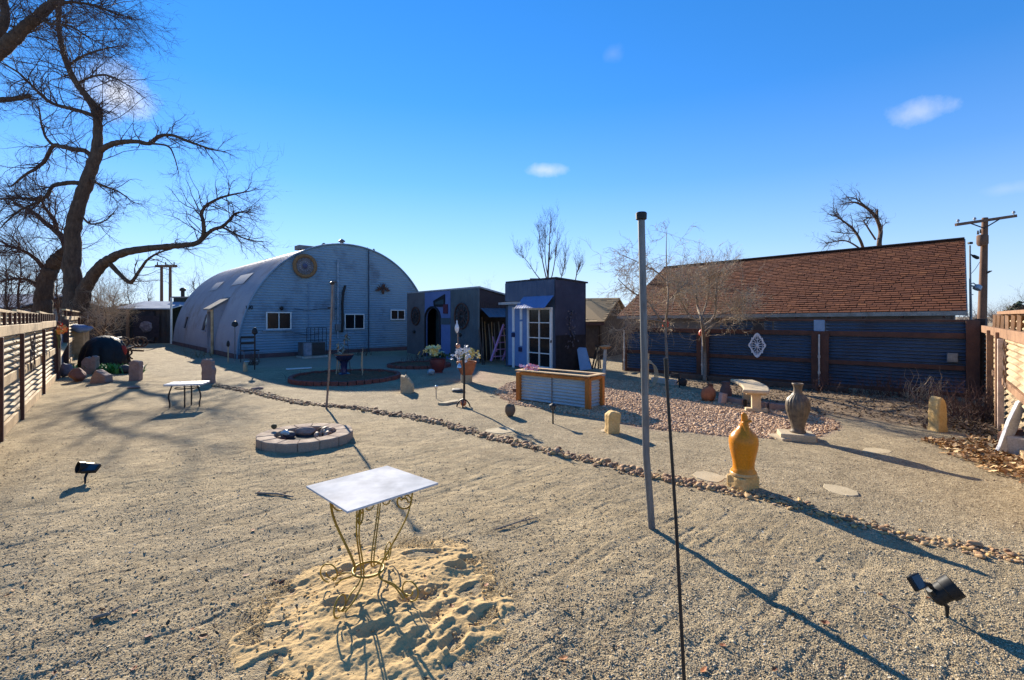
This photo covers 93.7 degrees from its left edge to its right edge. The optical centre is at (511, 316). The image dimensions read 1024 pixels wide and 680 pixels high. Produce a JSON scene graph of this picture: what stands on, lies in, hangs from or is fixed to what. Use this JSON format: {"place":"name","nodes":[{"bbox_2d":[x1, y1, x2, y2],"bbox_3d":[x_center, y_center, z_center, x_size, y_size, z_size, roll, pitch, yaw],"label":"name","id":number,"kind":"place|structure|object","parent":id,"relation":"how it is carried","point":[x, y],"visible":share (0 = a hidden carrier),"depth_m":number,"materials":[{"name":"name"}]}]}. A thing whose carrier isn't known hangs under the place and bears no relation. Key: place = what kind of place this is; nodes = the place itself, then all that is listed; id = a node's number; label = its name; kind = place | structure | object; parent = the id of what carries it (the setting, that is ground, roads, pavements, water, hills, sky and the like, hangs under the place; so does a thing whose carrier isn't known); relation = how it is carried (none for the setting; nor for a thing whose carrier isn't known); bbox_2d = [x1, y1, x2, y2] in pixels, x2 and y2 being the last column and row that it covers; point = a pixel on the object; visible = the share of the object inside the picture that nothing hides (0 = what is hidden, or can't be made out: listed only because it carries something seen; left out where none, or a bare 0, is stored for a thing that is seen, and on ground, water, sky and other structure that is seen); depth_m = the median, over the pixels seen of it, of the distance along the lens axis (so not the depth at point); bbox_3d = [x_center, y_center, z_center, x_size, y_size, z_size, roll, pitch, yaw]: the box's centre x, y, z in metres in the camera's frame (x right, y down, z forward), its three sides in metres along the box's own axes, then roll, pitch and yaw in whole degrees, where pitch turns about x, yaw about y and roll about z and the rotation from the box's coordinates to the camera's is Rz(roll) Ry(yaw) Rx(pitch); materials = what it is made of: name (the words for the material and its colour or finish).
{"place":"outdoors","nodes":[
{"label":"outdoors","id":0,"kind":"place"},
{"bbox_2d":[0,294,99,334],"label":"neighbour house","id":1,"kind":"structure","parent":0,"point":[29,302],"depth_m":43.06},
{"bbox_2d":[199,531,529,679],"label":"sand","id":2,"kind":"structure","parent":0,"point":[394,620],"depth_m":2.68,"materials":[{"name":"sand"}]},
{"bbox_2d":[205,532,532,679],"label":"sand clods","id":3,"kind":"object","parent":2,"relation":"on","point":[445,650],"visible":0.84,"depth_m":2.90,"materials":[{"name":"sand"}]},
{"bbox_2d":[306,466,437,618],"bbox_3d":[-0.857,1.378,2.979,0.676,0.626,0.672,0,0,44],"label":"marble table","id":4,"kind":"object","parent":2,"relation":"on","point":[360,491],"visible":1,"depth_m":2.99,"materials":[{"name":"white stone"}]},
{"bbox_2d":[0,317,1023,679],"bbox_3d":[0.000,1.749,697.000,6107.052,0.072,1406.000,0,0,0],"label":"ground","id":5,"kind":"structure","parent":0,"point":[62,403],"depth_m":4.13,"materials":[{"name":"gravel"}]},
{"bbox_2d":[0,222,40,311],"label":"scrub tree","id":6,"kind":"object","parent":5,"relation":"on","point":[6,299],"visible":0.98,"depth_m":26.07,"materials":[{"name":"brown plant"}]},
{"bbox_2d":[0,309,58,441],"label":"weathered fence","id":7,"kind":"object","parent":5,"relation":"on","point":[23,388],"visible":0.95,"depth_m":8.36,"materials":[{"name":"wood"}]},
{"bbox_2d":[30,332,35,371],"bbox_3d":[-9.020,0.669,9.035,0.014,0.732,0.748,0,0,-40],"label":"wire trellis","id":8,"kind":"object","parent":7,"relation":"attached to","point":[32,349],"visible":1,"depth_m":9.06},
{"bbox_2d":[55,321,68,348],"bbox_3d":[-11.819,0.485,12.578,0.602,0.732,0.251,0,0,43],"label":"hanging bouquet","id":9,"kind":"object","parent":7,"relation":"hanging from","point":[61,328],"visible":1,"depth_m":12.49,"materials":[{"name":"orange plant"}]},
{"bbox_2d":[0,213,62,341],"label":"scrub tree","id":10,"kind":"object","parent":5,"relation":"on","point":[19,290],"visible":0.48,"depth_m":30.07,"materials":[{"name":"brown plant"}]},
{"bbox_2d":[3,241,61,311],"bbox_3d":[-33.226,-1.920,32.919,3.889,7.364,4.096,0,0,0],"label":"scrub tree","id":11,"kind":"object","parent":5,"relation":"on","point":[33,285],"visible":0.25,"depth_m":32.93,"materials":[{"name":"brown plant"}]},
{"bbox_2d":[33,253,62,320],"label":"scrub tree","id":12,"kind":"object","parent":5,"relation":"on","point":[58,308],"visible":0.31,"depth_m":35.96,"materials":[{"name":"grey plant"}]},
{"bbox_2d":[0,141,111,345],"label":"leaning tree","id":13,"kind":"object","parent":5,"relation":"on","point":[47,276],"visible":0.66,"depth_m":27.73,"materials":[{"name":"brown plant"}]},
{"bbox_2d":[52,319,68,378],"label":"metal gate","id":14,"kind":"structure","parent":5,"relation":"on","point":[64,351],"depth_m":15.40,"materials":[{"name":"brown metal"}]},
{"bbox_2d":[61,309,80,363],"bbox_3d":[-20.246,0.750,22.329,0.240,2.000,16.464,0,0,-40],"label":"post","id":15,"kind":"object","parent":5,"relation":"on","point":[72,316],"visible":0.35,"depth_m":19.09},
{"bbox_2d":[68,368,85,380],"bbox_3d":[-11.626,1.573,12.872,0.368,0.383,0.330,0,0,0],"label":"boulder","id":16,"kind":"object","parent":5,"relation":"on","point":[76,374],"visible":1,"depth_m":12.80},
{"bbox_2d":[71,324,93,357],"bbox_3d":[-18.104,1.050,20.131,0.943,1.449,0.696,0,0,0],"label":"draped post","id":17,"kind":"object","parent":5,"relation":"on","point":[80,333],"visible":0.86,"depth_m":19.99,"materials":[{"name":"beige fabric"}]},
{"bbox_2d":[75,462,100,483],"bbox_3d":[-4.504,1.651,5.106,0.232,0.228,0.170,0,0,19],"label":"solar spotlight","id":18,"kind":"object","parent":5,"relation":"on","point":[85,468],"visible":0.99,"depth_m":5.07,"materials":[{"name":"black plastic"}]},
{"bbox_2d":[81,355,99,373],"bbox_3d":[-12.778,1.480,14.540,0.401,0.586,0.264,0,0,-17],"label":"standing stone","id":19,"kind":"object","parent":5,"relation":"on","point":[90,364],"visible":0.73,"depth_m":14.44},
{"bbox_2d":[0,0,187,120],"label":"overhanging tree","id":20,"kind":"object","parent":5,"relation":"on","point":[13,38],"visible":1,"depth_m":15.50,"materials":[{"name":"brown plant"}]},
{"bbox_2d":[50,254,147,336],"bbox_3d":[-23.324,-0.809,27.031,3.516,5.162,3.947,0,0,23],"label":"scrub tree","id":21,"kind":"object","parent":5,"relation":"on","point":[99,304],"visible":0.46,"depth_m":27.07,"materials":[{"name":"brown plant"}]},
{"bbox_2d":[90,369,112,383],"bbox_3d":[-10.814,1.593,12.624,0.458,0.390,0.260,0,0,0],"label":"rock","id":22,"kind":"object","parent":5,"relation":"on","point":[101,376],"visible":0.97,"depth_m":12.50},
{"bbox_2d":[51,277,153,349],"bbox_3d":[-19.998,0.063,24.205,3.776,4.338,3.983,0,0,0],"label":"scrub tree","id":23,"kind":"object","parent":5,"relation":"on","point":[106,318],"visible":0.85,"depth_m":23.89,"materials":[{"name":"brown plant"}]},
{"bbox_2d":[77,335,130,367],"bbox_3d":[-14.292,1.216,16.823,1.454,1.090,1.462,0,0,0],"label":"covered grill","id":24,"kind":"object","parent":5,"relation":"on","point":[106,349],"visible":0.71,"depth_m":16.42,"materials":[{"name":"black plastic"}]},
{"bbox_2d":[73,363,147,373],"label":"green plants","id":25,"kind":"object","parent":5,"relation":"on","point":[111,368],"visible":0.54,"depth_m":14.71,"materials":[{"name":"green plant"}]},
{"bbox_2d":[86,262,144,336],"bbox_3d":[-25.018,-1.148,30.164,3.801,5.866,3.687,0,0,-24],"label":"scrub tree","id":26,"kind":"object","parent":5,"relation":"on","point":[112,326],"visible":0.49,"depth_m":30.05,"materials":[{"name":"brown plant"}]},
{"bbox_2d":[119,337,147,358],"bbox_3d":[-13.683,1.139,17.282,0.704,0.801,0.827,0,0,41],"label":"old cultivator","id":27,"kind":"object","parent":5,"relation":"on","point":[125,349],"visible":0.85,"depth_m":17.24,"materials":[{"name":"metal"}]},
{"bbox_2d":[129,360,142,380],"bbox_3d":[-10.256,1.492,13.094,0.282,0.605,0.212,0,0,-12],"label":"standing stone","id":28,"kind":"object","parent":5,"relation":"on","point":[135,370],"visible":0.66,"depth_m":13.01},
{"bbox_2d":[88,301,184,343],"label":"dark shed","id":29,"kind":"structure","parent":5,"relation":"on","point":[153,324],"depth_m":30.96,"materials":[{"name":"grey metal"}]},
{"bbox_2d":[0,0,287,325],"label":"cottonwood tree","id":30,"kind":"object","parent":5,"relation":"on","point":[74,280],"visible":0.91,"depth_m":25.54,"materials":[{"name":"brown plant"}]},
{"bbox_2d":[155,262,176,300],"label":"double utility pole","id":31,"kind":"object","parent":5,"relation":"on","point":[161,284],"visible":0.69,"depth_m":61.88,"materials":[{"name":"black paint"}]},
{"bbox_2d":[171,288,188,334],"bbox_3d":[-23.283,-0.160,35.500,1.596,3.820,3.200,0,0,0],"label":"green annex","id":32,"kind":"object","parent":5,"relation":"on","point":[181,298],"visible":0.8,"depth_m":34.00,"materials":[{"name":"black paint"}]},
{"bbox_2d":[163,381,209,407],"bbox_3d":[-6.313,1.518,9.334,0.650,0.460,0.420,0,0,-13],"label":"side table","id":33,"kind":"object","parent":5,"relation":"on","point":[184,384],"visible":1,"depth_m":9.20,"materials":[{"name":"white paint"}]},
{"bbox_2d":[200,359,215,383],"bbox_3d":[-7.954,1.458,12.581,0.349,0.699,0.173,0,0,0],"label":"standing stone","id":34,"kind":"object","parent":5,"relation":"on","point":[208,372],"visible":0.83,"depth_m":12.50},
{"bbox_2d":[240,336,258,361],"bbox_3d":[-9.910,1.249,18.140,0.540,0.980,0.485,0,0,-44],"label":"metal chair","id":35,"kind":"object","parent":5,"relation":"on","point":[241,337],"visible":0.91,"depth_m":18.14,"materials":[{"name":"metal"}]},
{"bbox_2d":[172,239,417,358],"bbox_3d":[-12.821,-0.975,27.995,9.709,5.550,14.856,0,0,-44],"label":"quonset hut","id":36,"kind":"object","parent":5,"relation":"on","point":[279,304],"visible":0.87,"depth_m":22.51,"materials":[{"name":"blue paint"}]},
{"bbox_2d":[207,300,227,352],"bbox_3d":[-13.968,0.390,23.033,1.528,2.720,1.540,0,0,0],"label":"doorway","id":37,"kind":"structure","parent":36,"relation":"in","point":[218,310],"depth_m":22.50,"materials":[{"name":"paint"}]},
{"bbox_2d":[266,312,291,329],"bbox_3d":[-10.052,0.193,20.696,1.029,0.766,0.065,0,0,-44],"label":"window","id":38,"kind":"structure","parent":36,"relation":"in","point":[274,320],"depth_m":20.68,"materials":[{"name":"glass"}]},
{"bbox_2d":[292,254,316,277],"bbox_3d":[-9.215,-2.245,21.380,1.090,1.090,0.110,0,0,-44],"label":"wall medallion","id":39,"kind":"object","parent":36,"relation":"attached to","point":[304,265],"depth_m":21.37,"materials":[{"name":"gold metal"}]},
{"bbox_2d":[344,314,364,329],"bbox_3d":[-7.568,0.252,23.064,1.003,0.746,0.065,0,0,-44],"label":"window","id":40,"kind":"structure","parent":36,"relation":"in","point":[351,321],"depth_m":23.04,"materials":[{"name":"white paint"}]},
{"bbox_2d":[390,310,404,319],"bbox_3d":[-5.872,-0.079,24.680,0.834,0.525,0.065,0,0,-44],"label":"window","id":41,"kind":"structure","parent":36,"relation":"in","point":[394,314],"depth_m":24.66,"materials":[{"name":"glass"}]},
{"bbox_2d":[256,423,352,452],"bbox_3d":[-2.920,1.707,6.799,1.265,0.134,1.229,0,0,0],"label":"fire pit","id":42,"kind":"object","parent":5,"relation":"on","point":[268,440],"visible":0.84,"depth_m":6.46,"materials":[{"name":"stone"}]},
{"bbox_2d":[295,426,315,434],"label":"stone","id":43,"kind":"object","parent":42,"relation":"in","point":[304,430],"visible":0.98,"depth_m":6.97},
{"bbox_2d":[296,341,327,358],"bbox_3d":[-8.505,1.417,20.425,1.070,0.660,0.680,0,0,-44],"label":"air conditioner","id":44,"kind":"object","parent":5,"relation":"on","point":[314,349],"visible":1,"depth_m":20.18,"materials":[{"name":"black paint"}]},
{"bbox_2d":[0,393,637,679],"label":"bark scraps","id":45,"kind":"object","parent":5,"relation":"on","point":[275,653],"visible":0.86,"depth_m":2.82,"materials":[{"name":"wood"}]},
{"bbox_2d":[325,281,334,408],"bbox_3d":[-3.431,0.542,9.052,0.181,2.399,0.086,0,0,0],"label":"clothes pole","id":46,"kind":"object","parent":5,"relation":"on","point":[332,283],"visible":1,"depth_m":9.04,"materials":[{"name":"black paint"}]},
{"bbox_2d":[288,368,400,385],"bbox_3d":[-4.649,1.687,13.461,2.970,0.148,3.010,0,0,0],"label":"garden bed","id":47,"kind":"object","parent":5,"relation":"on","point":[352,378],"visible":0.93,"depth_m":12.97,"materials":[{"name":"brown soil"}]},
{"bbox_2d":[334,353,353,374],"bbox_3d":[-4.810,1.386,13.743,0.570,0.615,0.570,0,0,0],"label":"bird bath","id":48,"kind":"object","parent":47,"relation":"on","point":[343,359],"visible":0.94,"depth_m":13.65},
{"bbox_2d":[400,375,413,393],"bbox_3d":[-2.396,1.566,10.997,0.299,0.449,0.311,0,0,-8],"label":"standing stone","id":49,"kind":"object","parent":5,"relation":"on","point":[407,386],"visible":0.94,"depth_m":10.85,"materials":[{"name":"stone"}]},
{"bbox_2d":[387,360,450,369],"bbox_3d":[-3.253,1.698,16.827,2.210,0.148,2.017,0,0,0],"label":"garden bed","id":50,"kind":"object","parent":5,"relation":"on","point":[415,365],"visible":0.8,"depth_m":16.37,"materials":[{"name":"red brick"}]},
{"bbox_2d":[417,344,450,372],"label":"potted flowers","id":51,"kind":"object","parent":5,"relation":"on","point":[437,362],"visible":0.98,"depth_m":14.77,"materials":[{"name":"ceramic"}]},
{"bbox_2d":[407,286,505,362],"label":"garden shed","id":52,"kind":"structure","parent":5,"relation":"on","point":[435,325],"depth_m":19.57,"materials":[{"name":"blue paint"}]},
{"bbox_2d":[454,303,468,328],"bbox_3d":[-1.989,-0.013,18.830,0.055,1.060,1.060,0,0,-39],"label":"wall rosette","id":53,"kind":"object","parent":52,"relation":"attached to","point":[461,311],"depth_m":18.78,"materials":[{"name":"brown metal"}]},
{"bbox_2d":[455,321,470,407],"bbox_3d":[-0.959,0.915,9.314,0.296,1.685,0.247,0,0,36],"label":"flower stand","id":54,"kind":"object","parent":5,"relation":"on","point":[463,401],"visible":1,"depth_m":9.29,"materials":[{"name":"black paint"}]},
{"bbox_2d":[450,347,480,382],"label":"potted flowers","id":55,"kind":"object","parent":5,"relation":"on","point":[469,367],"visible":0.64,"depth_m":12.61,"materials":[{"name":"ceramic"}]},
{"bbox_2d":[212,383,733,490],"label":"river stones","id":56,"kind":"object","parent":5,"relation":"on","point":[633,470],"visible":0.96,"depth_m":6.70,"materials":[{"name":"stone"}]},
{"bbox_2d":[490,324,505,361],"bbox_3d":[-0.482,0.963,17.883,0.588,1.339,1.327,0,0,37],"label":"step ladder","id":57,"kind":"object","parent":5,"relation":"on","point":[496,345],"visible":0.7,"depth_m":17.66,"materials":[{"name":"purple paint"}]},
{"bbox_2d":[486,427,514,433],"bbox_3d":[-0.181,1.784,7.447,0.460,0.036,0.410,0,0,0],"label":"paver","id":58,"kind":"object","parent":5,"relation":"on","point":[501,430],"visible":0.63,"depth_m":7.42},
{"bbox_2d":[0,389,1023,679],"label":"chaff","id":59,"kind":"object","parent":5,"relation":"on","point":[546,605],"visible":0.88,"depth_m":2.81,"materials":[{"name":"plant"}]},
{"bbox_2d":[498,277,587,371],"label":"potting shed","id":60,"kind":"structure","parent":5,"relation":"on","point":[537,313],"depth_m":15.66,"materials":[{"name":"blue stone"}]},
{"bbox_2d":[527,307,552,368],"bbox_3d":[0.897,0.701,15.614,0.090,1.981,1.157,0,0,-40],"label":"french window","id":61,"kind":"structure","parent":60,"relation":"in","point":[539,320],"depth_m":15.59,"materials":[{"name":"white paint"}]},
{"bbox_2d":[512,205,585,279],"bbox_3d":[2.020,-2.474,27.009,4.312,8.134,1.953,0,0,0],"label":"poplar tree","id":62,"kind":"object","parent":5,"relation":"on","point":[555,254],"visible":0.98,"depth_m":26.81,"materials":[{"name":"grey plant"}]},
{"bbox_2d":[577,347,592,369],"bbox_3d":[2.364,1.368,15.640,0.506,0.724,0.467,0,0,-14],"label":"folding table","id":63,"kind":"object","parent":5,"relation":"on","point":[584,360],"visible":1,"depth_m":15.58,"materials":[{"name":"plastic"}]},
{"bbox_2d":[586,298,624,358],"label":"outbuilding","id":64,"kind":"structure","parent":5,"relation":"on","point":[599,319],"depth_m":20.45,"materials":[{"name":"beige"}]},
{"bbox_2d":[605,410,620,433],"bbox_3d":[1.516,1.595,7.218,0.220,0.356,0.181,0,0,-6],"label":"standing stone","id":65,"kind":"object","parent":5,"relation":"on","point":[612,421],"visible":0.99,"depth_m":7.14,"materials":[{"name":"yellow stone"}]},
{"bbox_2d":[636,211,654,529],"bbox_3d":[1.093,0.442,3.930,0.161,2.588,0.090,0,0,0],"label":"steel pole","id":66,"kind":"object","parent":5,"relation":"on","point":[641,217],"visible":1,"depth_m":3.91,"materials":[{"name":"grey metal"}]},
{"bbox_2d":[640,353,658,386],"bbox_3d":[3.355,1.332,11.771,0.436,0.836,0.156,0,0,0],"label":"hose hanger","id":67,"kind":"object","parent":5,"relation":"on","point":[655,373],"visible":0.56,"depth_m":11.74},
{"bbox_2d":[584,221,738,379],"bbox_3d":[3.722,-0.397,12.318,4.190,4.345,2.696,0,0,0],"label":"garden tree","id":68,"kind":"object","parent":5,"relation":"on","point":[677,294],"visible":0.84,"depth_m":12.33,"materials":[{"name":"brown plant"}]},
{"bbox_2d":[664,358,685,679],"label":"garden stake","id":69,"kind":"object","parent":5,"relation":"on","point":[666,376],"visible":1,"depth_m":1.91,"materials":[{"name":"black paint"}]},
{"bbox_2d":[692,471,724,482],"bbox_3d":[2.139,1.761,5.236,0.307,0.036,0.332,0,0,-44],"label":"paver","id":70,"kind":"object","parent":5,"relation":"on","point":[708,476],"visible":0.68,"depth_m":5.22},
{"bbox_2d":[649,239,781,380],"bbox_3d":[5.266,-0.202,12.756,3.714,3.985,2.907,0,0,0],"label":"garden tree","id":71,"kind":"object","parent":5,"relation":"on","point":[736,304],"visible":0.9,"depth_m":12.97,"materials":[{"name":"brown plant"}]},
{"bbox_2d":[720,381,731,395],"bbox_3d":[4.752,1.600,10.671,0.260,0.310,0.260,0,0,0],"label":"pot shard","id":72,"kind":"object","parent":5,"relation":"on","point":[725,387],"visible":0.89,"depth_m":10.59,"materials":[{"name":"brown ceramic"}]},
{"bbox_2d":[727,474,758,491],"bbox_3d":[2.363,1.694,4.908,0.247,0.152,0.208,0,0,-24],"label":"sandstone block","id":73,"kind":"object","parent":5,"relation":"on","point":[740,484],"depth_m":4.83,"materials":[{"name":"stone"}]},
{"bbox_2d":[729,412,758,478],"bbox_3d":[2.367,1.303,4.908,0.280,0.641,0.280,0,0,0],"label":"urn","id":74,"kind":"object","parent":73,"relation":"on","point":[743,442],"visible":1,"depth_m":4.82,"materials":[{"name":"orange ceramic"}]},
{"bbox_2d":[671,373,848,392],"bbox_3d":[6.123,1.690,12.373,4.211,0.140,0.120,0,0,43],"label":"timber edging","id":75,"kind":"object","parent":5,"relation":"on","point":[765,382],"visible":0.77,"depth_m":12.06,"materials":[{"name":"wood"}]},
{"bbox_2d":[768,429,816,442],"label":"stone plinth","id":76,"kind":"structure","parent":5,"relation":"on","point":[788,435],"depth_m":6.73,"materials":[{"name":"stone"}]},
{"bbox_2d":[785,382,810,433],"bbox_3d":[4.087,1.307,6.865,0.310,0.700,0.310,0,0,45],"label":"urn","id":77,"kind":"object","parent":76,"relation":"on","point":[797,405],"visible":1,"depth_m":6.78,"materials":[{"name":"stone"}]},
{"bbox_2d":[622,319,979,398],"bbox_3d":[6.729,0.925,12.845,8.314,1.710,0.242,0,0,41],"label":"corrugated fence","id":78,"kind":"object","parent":5,"relation":"on","point":[845,351],"visible":0.79,"depth_m":11.89,"materials":[{"name":"blue metal"}]},
{"bbox_2d":[748,333,765,357],"bbox_3d":[6.601,0.780,12.925,0.431,0.670,0.056,0,0,39],"label":"fence ornament","id":79,"kind":"object","parent":78,"relation":"attached to","point":[757,335],"visible":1,"depth_m":12.92,"materials":[{"name":"white paint"}]},
{"bbox_2d":[650,377,997,433],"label":"bark mulch","id":80,"kind":"object","parent":5,"relation":"on","point":[865,398],"visible":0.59,"depth_m":9.58,"materials":[{"name":"wood"}]},
{"bbox_2d":[810,374,841,391],"bbox_3d":[7.212,1.541,11.172,0.818,0.447,0.489,0,0,-21],"label":"dead shrub","id":81,"kind":"object","parent":5,"relation":"on","point":[816,387],"visible":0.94,"depth_m":11.15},
{"bbox_2d":[823,484,858,495],"bbox_3d":[3.293,1.757,4.822,0.274,0.036,0.345,0,0,0],"label":"paver","id":82,"kind":"object","parent":5,"relation":"on","point":[842,490],"visible":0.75,"depth_m":4.79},
{"bbox_2d":[806,182,889,250],"bbox_3d":[21.107,-3.784,29.872,5.538,9.569,2.972,0,0,0],"label":"wind bent tree","id":83,"kind":"object","parent":5,"relation":"on","point":[874,215],"visible":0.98,"depth_m":29.94,"materials":[{"name":"brown plant"}]},
{"bbox_2d":[855,368,908,396],"bbox_3d":[8.219,1.414,10.687,1.276,0.690,0.985,0,0,-42],"label":"dead shrub","id":84,"kind":"object","parent":5,"relation":"on","point":[878,390],"visible":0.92,"depth_m":10.61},
{"bbox_2d":[872,368,943,398],"bbox_3d":[8.610,1.409,10.358,1.386,0.706,0.836,0,0,0],"label":"dead shrub","id":85,"kind":"object","parent":5,"relation":"on","point":[899,390],"visible":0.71,"depth_m":10.33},
{"bbox_2d":[903,369,950,401],"bbox_3d":[8.656,1.399,10.058,0.929,0.736,0.784,0,0,-41],"label":"dead shrub","id":86,"kind":"object","parent":5,"relation":"on","point":[921,391],"visible":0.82,"depth_m":9.98,"materials":[{"name":"plant"}]},
{"bbox_2d":[906,573,965,617],"bbox_3d":[2.468,1.642,2.812,0.329,0.262,0.154,0,0,0],"label":"solar spotlight","id":87,"kind":"object","parent":5,"relation":"on","point":[944,590],"visible":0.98,"depth_m":2.79,"materials":[{"name":"black plastic"}]},
{"bbox_2d":[927,396,947,431],"bbox_3d":[6.511,1.507,7.345,0.167,0.562,0.206,0,0,0],"label":"standing stone","id":88,"kind":"object","parent":5,"relation":"on","point":[937,415],"visible":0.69,"depth_m":7.27,"materials":[{"name":"yellow stone"}]},
{"bbox_2d":[897,367,994,417],"bbox_3d":[7.940,1.310,8.275,1.620,0.912,1.422,0,0,0],"label":"dead shrub","id":89,"kind":"object","parent":5,"relation":"on","point":[955,399],"visible":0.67,"depth_m":8.34,"materials":[{"name":"plant"}]},
{"bbox_2d":[919,414,1005,437],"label":"leaf mulch","id":90,"kind":"object","parent":5,"relation":"on","point":[965,425],"visible":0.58,"depth_m":7.50,"materials":[{"name":"plant"}]},
{"bbox_2d":[927,378,1004,422],"bbox_3d":[7.788,1.393,8.111,1.269,0.766,0.854,0,0,0],"label":"dead shrub","id":91,"kind":"object","parent":5,"relation":"on","point":[992,411],"visible":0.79,"depth_m":7.96,"materials":[{"name":"plant"}]},
{"bbox_2d":[921,434,1023,482],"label":"leaf litter","id":92,"kind":"object","parent":5,"relation":"on","point":[989,443],"visible":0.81,"depth_m":5.98,"materials":[{"name":"brown plant"}]},
{"bbox_2d":[994,400,1023,451],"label":"leaning slab","id":93,"kind":"object","parent":92,"relation":"on","point":[1012,423],"depth_m":6.08,"materials":[{"name":"grey stone"}]},
{"bbox_2d":[967,242,981,319],"bbox_3d":[11.775,-0.058,12.110,0.662,3.616,0.210,0,0,-26],"label":"lamp mast","id":94,"kind":"object","parent":5,"relation":"on","point":[977,287],"visible":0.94,"depth_m":12.02,"materials":[{"name":"metal"}]},
{"bbox_2d":[955,211,1016,318],"bbox_3d":[21.637,-1.529,21.934,3.409,6.568,0.524,0,0,-8],"label":"utility pole","id":95,"kind":"object","parent":5,"relation":"on","point":[982,240],"visible":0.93,"depth_m":21.88,"materials":[{"name":"brown wood"}]},
{"bbox_2d":[968,297,1018,325],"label":"tree","id":96,"kind":"object","parent":5,"relation":"on","point":[990,315],"visible":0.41,"depth_m":59.81,"materials":[{"name":"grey plant"}]},
{"bbox_2d":[975,310,1023,459],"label":"sunlit fence","id":97,"kind":"object","parent":5,"relation":"on","point":[1007,327],"visible":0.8,"depth_m":7.39,"materials":[{"name":"wood"}]},
{"bbox_2d":[1002,341,1006,387],"bbox_3d":[6.679,0.647,6.508,0.016,0.618,0.394,0,0,41],"label":"wire trellis","id":98,"kind":"object","parent":97,"relation":"attached to","point":[1004,360],"visible":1,"depth_m":6.49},
{"bbox_2d":[1006,436,1023,457],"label":"concrete block","id":99,"kind":"object","parent":5,"relation":"on","point":[1015,444],"depth_m":5.99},
{"bbox_2d":[0,0,1023,316],"label":"sky","id":100,"kind":"structure","parent":0,"point":[430,136],"materials":[{"name":"blue"}]},
{"bbox_2d":[592,345,601,368],"bbox_3d":[2.844,1.364,16.173,0.213,0.835,0.700,0,0,27],"label":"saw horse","id":101,"kind":"object","parent":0,"point":[598,359],"visible":0.87,"depth_m":16.15},
{"bbox_2d":[494,378,841,438],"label":"pink gravel","id":102,"kind":"structure","parent":0,"point":[625,401],"depth_m":8.74,"materials":[{"name":"gravel"}]},
{"bbox_2d":[513,367,605,409],"bbox_3d":[0.918,1.446,9.732,1.842,0.667,0.640,0,0,39],"label":"planter trough","id":103,"kind":"object","parent":102,"relation":"on","point":[585,391],"visible":0.87,"depth_m":9.40,"materials":[{"name":"metal"}]},
{"bbox_2d":[701,383,715,401],"bbox_3d":[4.067,1.576,9.943,0.298,0.383,0.300,0,0,0],"label":"terracotta jug","id":104,"kind":"object","parent":102,"relation":"on","point":[708,392],"visible":1,"depth_m":9.85,"materials":[{"name":"ceramic"}]},
{"bbox_2d":[730,379,769,411],"bbox_3d":[4.632,1.538,9.299,0.536,0.435,1.569,0,0,17],"label":"stone bench","id":105,"kind":"object","parent":102,"relation":"on","point":[753,391],"visible":0.89,"depth_m":8.79,"materials":[{"name":"stone"}]},
{"bbox_2d":[617,237,967,330],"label":"house","id":106,"kind":"structure","parent":0,"point":[920,280],"depth_m":14.06,"materials":[{"name":"brown tile"}]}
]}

